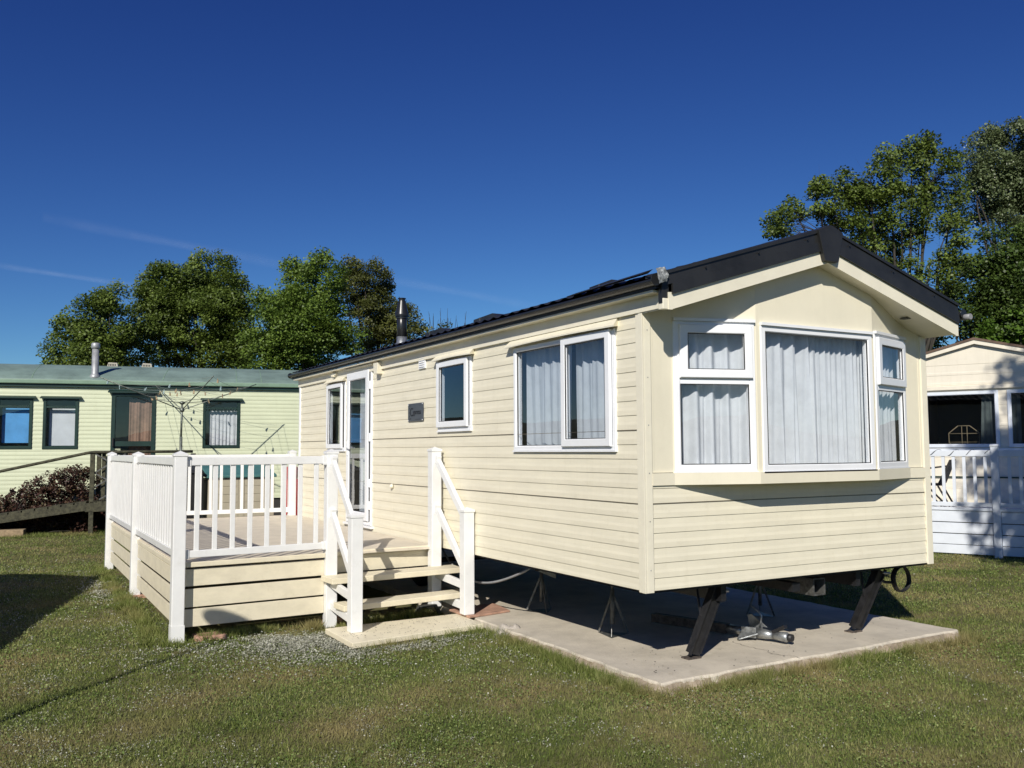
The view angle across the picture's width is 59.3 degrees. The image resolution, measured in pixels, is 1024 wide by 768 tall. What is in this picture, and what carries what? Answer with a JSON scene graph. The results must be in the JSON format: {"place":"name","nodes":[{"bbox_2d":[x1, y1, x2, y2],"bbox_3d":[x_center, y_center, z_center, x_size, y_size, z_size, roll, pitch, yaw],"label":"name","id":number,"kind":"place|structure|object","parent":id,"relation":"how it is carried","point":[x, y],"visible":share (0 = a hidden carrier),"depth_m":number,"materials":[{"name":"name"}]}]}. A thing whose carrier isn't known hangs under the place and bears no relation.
{"place":"outdoors","nodes":[
{"label":"outdoors","id":0,"kind":"place"},
{"bbox_2d":[0,521,1023,767],"bbox_3d":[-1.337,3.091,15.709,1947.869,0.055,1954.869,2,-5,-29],"label":"lawn","id":1,"kind":"structure","parent":0,"point":[372,593],"depth_m":6.95,"materials":[{"name":"plant"}]},
{"bbox_2d":[0,529,25,537],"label":"stone block","id":2,"kind":"object","parent":1,"relation":"on","point":[6,532],"depth_m":20.29,"materials":[{"name":"beige stone"}]},
{"bbox_2d":[0,463,105,533],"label":"berberis shrub","id":3,"kind":"object","parent":1,"relation":"on","point":[55,489],"visible":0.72,"depth_m":21.22,"materials":[{"name":"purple plant"}]},
{"bbox_2d":[0,450,195,534],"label":"access ramp","id":4,"kind":"structure","parent":1,"relation":"on","point":[92,506],"depth_m":20.92,"materials":[{"name":"brown wood"}]},
{"bbox_2d":[36,278,165,366],"bbox_3d":[-15.613,0.347,34.040,4.075,8.563,3.887,-2,-4,21],"label":"broadleaf tree","id":5,"kind":"object","parent":1,"relation":"on","point":[117,345],"visible":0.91,"depth_m":33.35,"materials":[{"name":"green plant"}]},
{"bbox_2d":[132,593,145,597],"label":"footing slab","id":6,"kind":"structure","parent":1,"relation":"on","point":[141,595],"depth_m":11.86,"materials":[{"name":"concrete"}]},
{"bbox_2d":[0,343,324,531],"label":"static caravan","id":7,"kind":"object","parent":1,"relation":"on","point":[266,407],"visible":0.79,"depth_m":23.04,"materials":[{"name":"green"}]},
{"bbox_2d":[1,408,28,442],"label":"roller blind","id":8,"kind":"object","parent":7,"relation":"attached to","point":[15,425],"visible":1,"depth_m":22.05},
{"bbox_2d":[0,398,32,448],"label":"window","id":9,"kind":"structure","parent":7,"relation":"in","point":[30,407],"depth_m":21.97,"materials":[{"name":"green plastic"}]},
{"bbox_2d":[42,398,78,448],"bbox_3d":[-11.166,0.970,22.250,0.793,1.275,0.080,1,-4,-18],"label":"window","id":10,"kind":"structure","parent":7,"relation":"in","point":[45,406],"depth_m":22.20,"materials":[{"name":"green plastic"}]},
{"bbox_2d":[49,409,74,445],"bbox_3d":[-11.193,1.073,22.386,0.590,0.920,0.010,1,-4,-18],"label":"roller blind","id":11,"kind":"object","parent":7,"relation":"attached to","point":[61,427],"visible":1,"depth_m":22.38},
{"bbox_2d":[110,393,155,454],"bbox_3d":[-9.575,1.465,22.715,1.040,2.490,0.140,1,-4,-18],"label":"door","id":12,"kind":"structure","parent":7,"relation":"in","point":[113,443],"depth_m":22.73,"materials":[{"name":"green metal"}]},
{"bbox_2d":[128,398,151,454],"bbox_3d":[-9.494,1.469,22.938,0.531,2.212,0.064,1,-4,-20],"label":"curtain","id":13,"kind":"object","parent":7,"relation":"hanging from","point":[140,410],"visible":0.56,"depth_m":22.97,"materials":[{"name":"beige fabric"}]},
{"bbox_2d":[202,400,239,447],"bbox_3d":[-7.579,1.034,23.451,0.920,1.265,0.080,1,-4,-18],"label":"window","id":14,"kind":"structure","parent":7,"relation":"in","point":[237,445],"depth_m":23.41,"materials":[{"name":"green plastic"}]},
{"bbox_2d":[209,411,236,444],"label":"curtain","id":15,"kind":"object","parent":7,"relation":"hanging from","point":[222,427],"visible":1,"depth_m":23.59,"materials":[{"name":"white fabric"}]},
{"bbox_2d":[100,375,255,450],"bbox_3d":[-7.820,1.719,21.247,2.633,3.610,2.633,-1,-4,4],"label":"rotary clothes line","id":16,"kind":"object","parent":1,"relation":"on","point":[182,409],"visible":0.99,"depth_m":21.24,"materials":[{"name":"metal"}]},
{"bbox_2d":[186,466,204,518],"bbox_3d":[-6.200,2.383,17.073,0.595,1.655,0.732,2,-5,-29],"label":"wheelie bin","id":17,"kind":"object","parent":1,"relation":"on","point":[192,491],"visible":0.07,"depth_m":16.86,"materials":[{"name":"plastic"}]},
{"bbox_2d":[120,246,271,368],"bbox_3d":[-12.732,-0.454,36.639,6.088,10.517,4.929,2,-5,-29],"label":"broadleaf tree","id":18,"kind":"object","parent":1,"relation":"on","point":[177,300],"visible":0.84,"depth_m":35.99,"materials":[{"name":"green plant"}]},
{"bbox_2d":[192,631,227,641],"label":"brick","id":19,"kind":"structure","parent":1,"relation":"on","point":[196,637],"depth_m":9.24,"materials":[{"name":"concrete"}]},
{"bbox_2d":[201,465,276,517],"bbox_3d":[-5.415,2.416,17.690,1.330,1.677,0.888,2,-5,-29],"label":"storage box","id":20,"kind":"object","parent":1,"relation":"on","point":[226,490],"visible":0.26,"depth_m":17.39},
{"bbox_2d":[104,447,474,643],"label":"raised deck","id":21,"kind":"structure","parent":1,"relation":"on","point":[148,503],"depth_m":9.98,"materials":[{"name":"plastic"}]},
{"bbox_2d":[286,467,297,514],"bbox_3d":[-4.355,2.444,17.755,0.390,1.620,0.390,2,-5,-29],"label":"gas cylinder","id":22,"kind":"object","parent":1,"relation":"on","point":[296,488],"visible":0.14,"depth_m":17.64,"materials":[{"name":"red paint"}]},
{"bbox_2d":[232,245,372,370],"bbox_3d":[-7.523,-0.310,32.947,4.777,9.639,4.106,2,-5,-29],"label":"broadleaf tree","id":23,"kind":"object","parent":1,"relation":"on","point":[303,326],"visible":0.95,"depth_m":32.53,"materials":[{"name":"green plant"}]},
{"bbox_2d":[317,615,346,623],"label":"footing slab","id":24,"kind":"structure","parent":1,"relation":"on","point":[338,618],"depth_m":10.14,"materials":[{"name":"concrete"}]},
{"bbox_2d":[332,253,419,361],"bbox_3d":[-5.599,-0.325,37.832,3.839,10.339,3.315,-1,-4,3],"label":"broadleaf tree","id":25,"kind":"object","parent":1,"relation":"on","point":[380,323],"visible":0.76,"depth_m":37.40,"materials":[{"name":"green plant"}]},
{"bbox_2d":[325,614,482,651],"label":"step platform","id":26,"kind":"structure","parent":1,"relation":"on","point":[421,626],"depth_m":9.31,"materials":[{"name":"concrete"}]},
{"bbox_2d":[415,604,439,613],"bbox_3d":[-0.994,2.652,10.555,0.340,0.120,0.060,2,-5,-29],"label":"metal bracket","id":27,"kind":"object","parent":1,"relation":"on","point":[435,606],"visible":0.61,"depth_m":10.55,"materials":[{"name":"metal"}]},
{"bbox_2d":[407,308,452,339],"bbox_3d":[-2.878,0.854,30.788,2.207,6.898,1.355,0,-4,-5],"label":"young tree","id":28,"kind":"object","parent":1,"relation":"on","point":[418,330],"visible":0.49,"depth_m":30.88,"materials":[{"name":"green plant"}]},
{"bbox_2d":[428,309,465,329],"bbox_3d":[-2.365,0.777,31.827,1.517,6.976,0.227,0,-4,-3],"label":"bare shrub","id":29,"kind":"object","parent":1,"relation":"on","point":[429,323],"visible":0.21,"depth_m":32.00,"materials":[{"name":"brown plant"}]},
{"bbox_2d":[493,623,520,637],"bbox_3d":[-0.022,2.571,9.349,0.480,0.164,0.384,2,-5,-29],"label":"stone","id":30,"kind":"object","parent":1,"relation":"on","point":[503,626],"visible":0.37,"depth_m":9.33,"materials":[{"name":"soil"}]},
{"bbox_2d":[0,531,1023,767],"bbox_3d":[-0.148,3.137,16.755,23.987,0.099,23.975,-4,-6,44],"label":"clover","id":31,"kind":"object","parent":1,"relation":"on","point":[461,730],"visible":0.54,"depth_m":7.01,"materials":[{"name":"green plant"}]},
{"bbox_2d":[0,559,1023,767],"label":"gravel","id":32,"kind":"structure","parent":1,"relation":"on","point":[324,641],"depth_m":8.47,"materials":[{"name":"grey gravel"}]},
{"bbox_2d":[505,633,661,694],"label":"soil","id":33,"kind":"structure","parent":1,"relation":"on","point":[641,681],"depth_m":7.91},
{"bbox_2d":[300,549,957,686],"bbox_3d":[0.212,2.855,12.791,3.970,0.130,10.872,2,-5,-29],"label":"concrete pad","id":34,"kind":"object","parent":1,"relation":"on","point":[570,621],"visible":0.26,"depth_m":9.47,"materials":[{"name":"grey concrete"}]},
{"bbox_2d":[449,603,509,617],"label":"paving slab","id":35,"kind":"structure","parent":34,"relation":"on","point":[486,609],"depth_m":10.24,"materials":[{"name":"concrete"}]},
{"bbox_2d":[526,572,550,613],"bbox_3d":[0.340,2.283,10.392,0.308,0.657,0.295,-3,-5,32],"label":"jack stand","id":36,"kind":"object","parent":34,"relation":"on","point":[542,588],"visible":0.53,"depth_m":10.35,"materials":[{"name":"metal"}]},
{"bbox_2d":[598,586,628,637],"bbox_3d":[1.025,2.181,9.046,0.295,0.657,0.308,2,-5,-29],"label":"jack stand","id":37,"kind":"object","parent":34,"relation":"on","point":[611,600],"visible":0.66,"depth_m":9.02,"materials":[{"name":"metal"}]},
{"bbox_2d":[288,225,972,659],"bbox_3d":[0.309,0.637,12.608,4.050,4.265,10.554,2,-5,-29],"label":"static caravan","id":38,"kind":"object","parent":34,"relation":"on","point":[638,505],"visible":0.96,"depth_m":8.51,"materials":[{"name":"beige"}]},
{"bbox_2d":[326,381,345,450],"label":"window","id":39,"kind":"structure","parent":38,"relation":"in","point":[329,388],"depth_m":14.46,"materials":[{"name":"plastic"}]},
{"bbox_2d":[345,369,372,525],"bbox_3d":[-2.290,0.919,13.431,0.136,2.310,1.080,2,-5,-29],"label":"door","id":40,"kind":"structure","parent":38,"relation":"in","point":[364,374],"depth_m":13.12,"materials":[{"name":"plastic"}]},
{"bbox_2d":[359,379,368,519],"bbox_3d":[-2.258,0.985,13.727,0.084,2.162,0.300,2,-5,-29],"label":"curtain","id":41,"kind":"object","parent":38,"relation":"hanging from","point":[362,458],"visible":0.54,"depth_m":13.78,"materials":[{"name":"white fabric"}]},
{"bbox_2d":[436,355,472,431],"bbox_3d":[-0.673,0.132,10.654,0.102,0.862,0.913,2,-5,-29],"label":"window","id":42,"kind":"structure","parent":38,"relation":"in","point":[442,425],"depth_m":10.60,"materials":[{"name":"plastic"}]},
{"bbox_2d":[442,549,530,583],"bbox_3d":[-0.353,2.138,10.348,0.026,0.335,2.415,2,-5,-27],"label":"water hose","id":43,"kind":"object","parent":38,"relation":"hanging from","point":[496,581],"visible":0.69,"depth_m":9.98,"materials":[{"name":"grey rubber"}]},
{"bbox_2d":[526,345,571,444],"bbox_3d":[0.381,0.163,9.051,0.094,1.132,0.840,2,-5,-29],"label":"curtain","id":44,"kind":"object","parent":38,"relation":"hanging from","point":[543,392],"visible":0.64,"depth_m":9.11,"materials":[{"name":"white fabric"}]},
{"bbox_2d":[513,328,617,451],"bbox_3d":[0.474,0.109,8.627,0.102,1.082,1.801,2,-5,-29],"label":"window","id":45,"kind":"structure","parent":38,"relation":"in","point":[606,444],"depth_m":8.46,"materials":[{"name":"plastic"}]},
{"bbox_2d":[576,336,612,440],"bbox_3d":[0.813,0.106,8.301,0.092,1.132,0.780,2,-5,-29],"label":"curtain","id":46,"kind":"object","parent":38,"relation":"hanging from","point":[590,386],"visible":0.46,"depth_m":8.44,"materials":[{"name":"white fabric"}]},
{"bbox_2d":[681,334,747,463],"bbox_3d":[1.752,0.123,7.878,0.803,1.387,0.127,1,-4,-12],"label":"curtain","id":47,"kind":"object","parent":38,"relation":"hanging from","point":[714,424],"visible":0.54,"depth_m":7.88,"materials":[{"name":"white fabric"}]},
{"bbox_2d":[672,317,758,472],"bbox_3d":[1.751,0.100,7.766,0.772,1.331,0.092,1,-4,-13],"label":"window","id":48,"kind":"structure","parent":38,"relation":"in","point":[681,327],"depth_m":7.74,"materials":[{"name":"plastic"}]},
{"bbox_2d":[766,333,813,463],"bbox_3d":[2.397,0.138,8.129,0.756,1.387,0.168,2,-5,-29],"label":"curtain","id":49,"kind":"object","parent":38,"relation":"hanging from","point":[790,431],"visible":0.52,"depth_m":8.19,"materials":[{"name":"white fabric"}]},
{"bbox_2d":[759,322,877,472],"bbox_3d":[2.811,0.140,8.236,1.461,1.324,0.084,2,-5,-29],"label":"window","id":50,"kind":"structure","parent":38,"relation":"in","point":[765,327],"depth_m":8.25,"materials":[{"name":"plastic"}]},
{"bbox_2d":[808,337,865,462],"bbox_3d":[3.089,0.164,8.533,0.760,1.387,0.072,2,-5,-29],"label":"curtain","id":51,"kind":"object","parent":38,"relation":"hanging from","point":[834,371],"visible":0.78,"depth_m":8.52,"materials":[{"name":"white fabric"}]},
{"bbox_2d":[859,341,896,461],"bbox_3d":[3.651,0.192,8.961,0.068,1.387,0.818,-4,-6,43],"label":"curtain","id":52,"kind":"object","parent":38,"relation":"hanging from","point":[887,427],"visible":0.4,"depth_m":9.07,"materials":[{"name":"white fabric"}]},
{"bbox_2d":[870,567,910,591],"bbox_3d":[3.961,2.017,9.391,0.535,0.331,0.095,1,-5,-22],"label":"cable coil","id":53,"kind":"object","parent":38,"relation":"hanging from","point":[894,583],"visible":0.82,"depth_m":9.40,"materials":[{"name":"rubber"}]},
{"bbox_2d":[873,331,909,468],"bbox_3d":[3.741,0.172,8.891,0.092,1.331,0.772,-4,-6,44],"label":"window","id":54,"kind":"structure","parent":38,"relation":"in","point":[898,385],"depth_m":8.91,"materials":[{"name":"plastic"}]},
{"bbox_2d":[651,605,794,642],"bbox_3d":[2.046,2.334,9.004,0.252,0.311,1.607,4,-6,-44],"label":"tow drawbar","id":55,"kind":"object","parent":34,"relation":"on","point":[754,629],"visible":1,"depth_m":8.84,"materials":[{"name":"grey metal"}]},
{"bbox_2d":[746,586,774,616],"bbox_3d":[2.750,2.247,10.065,0.308,0.657,0.295,-1,-4,3],"label":"jack stand","id":56,"kind":"object","parent":34,"relation":"on","point":[760,601],"visible":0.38,"depth_m":10.00,"materials":[{"name":"metal"}]},
{"bbox_2d":[658,633,960,697],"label":"soil","id":57,"kind":"structure","parent":1,"relation":"on","point":[849,653],"depth_m":8.00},
{"bbox_2d":[759,129,979,351],"bbox_3d":[10.931,-1.946,26.817,6.795,11.808,2.510,0,-4,-1],"label":"broadleaf tree","id":58,"kind":"object","parent":1,"relation":"on","point":[858,197],"visible":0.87,"depth_m":26.67,"materials":[{"name":"green plant"}]},
{"bbox_2d":[926,337,1023,503],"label":"static caravan","id":59,"kind":"object","parent":1,"relation":"on","point":[963,376],"visible":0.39,"depth_m":18.30,"materials":[{"name":"beige plastic"}]},
{"bbox_2d":[948,425,979,443],"bbox_3d":[9.615,1.701,18.933,0.596,1.652,0.556,-4,-6,43],"label":"cane chair","id":60,"kind":"object","parent":59,"relation":"in","point":[967,433],"visible":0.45,"depth_m":18.82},
{"bbox_2d":[927,390,1000,447],"bbox_3d":[9.175,0.724,18.368,1.385,1.140,0.085,-3,-5,35],"label":"window","id":61,"kind":"structure","parent":59,"relation":"in","point":[995,392],"depth_m":18.19,"materials":[{"name":"white plastic"}]},
{"bbox_2d":[981,394,995,443],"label":"curtain","id":62,"kind":"object","parent":59,"relation":"hanging from","point":[988,430],"visible":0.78,"depth_m":18.24,"materials":[{"name":"grey fabric"}]},
{"bbox_2d":[1007,389,1023,446],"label":"window","id":63,"kind":"structure","parent":59,"relation":"in","point":[1009,400],"depth_m":17.82,"materials":[{"name":"white plastic"}]},
{"bbox_2d":[1012,393,1022,443],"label":"curtain","id":64,"kind":"object","parent":59,"relation":"hanging from","point":[1017,421],"visible":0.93,"depth_m":17.94,"materials":[{"name":"grey fabric"}]},
{"bbox_2d":[927,219,1023,350],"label":"broadleaf tree","id":65,"kind":"object","parent":1,"relation":"on","point":[997,285],"visible":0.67,"depth_m":28.77,"materials":[{"name":"green plant"}]},
{"bbox_2d":[929,444,1023,557],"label":"raised deck","id":66,"kind":"structure","parent":1,"relation":"on","point":[997,513],"depth_m":15.90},
{"bbox_2d":[930,459,955,506],"bbox_3d":[8.127,1.895,17.272,0.682,0.885,0.480,-3,-5,35],"label":"folding chair","id":67,"kind":"object","parent":66,"relation":"on","point":[948,467],"visible":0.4,"depth_m":17.04,"materials":[{"name":"grey metal"}]},
{"bbox_2d":[959,116,1023,337],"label":"birch tree","id":68,"kind":"object","parent":1,"relation":"on","point":[999,192],"visible":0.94,"depth_m":30.74,"materials":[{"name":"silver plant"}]},
{"bbox_2d":[972,305,1023,344],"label":"leafy bush","id":69,"kind":"object","parent":1,"relation":"on","point":[990,331],"visible":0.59,"depth_m":27.98,"materials":[{"name":"green plant"}]},
{"bbox_2d":[0,0,1023,369],"label":"sky","id":70,"kind":"structure","parent":0,"point":[497,156],"materials":[{"name":"blue"}]}
]}

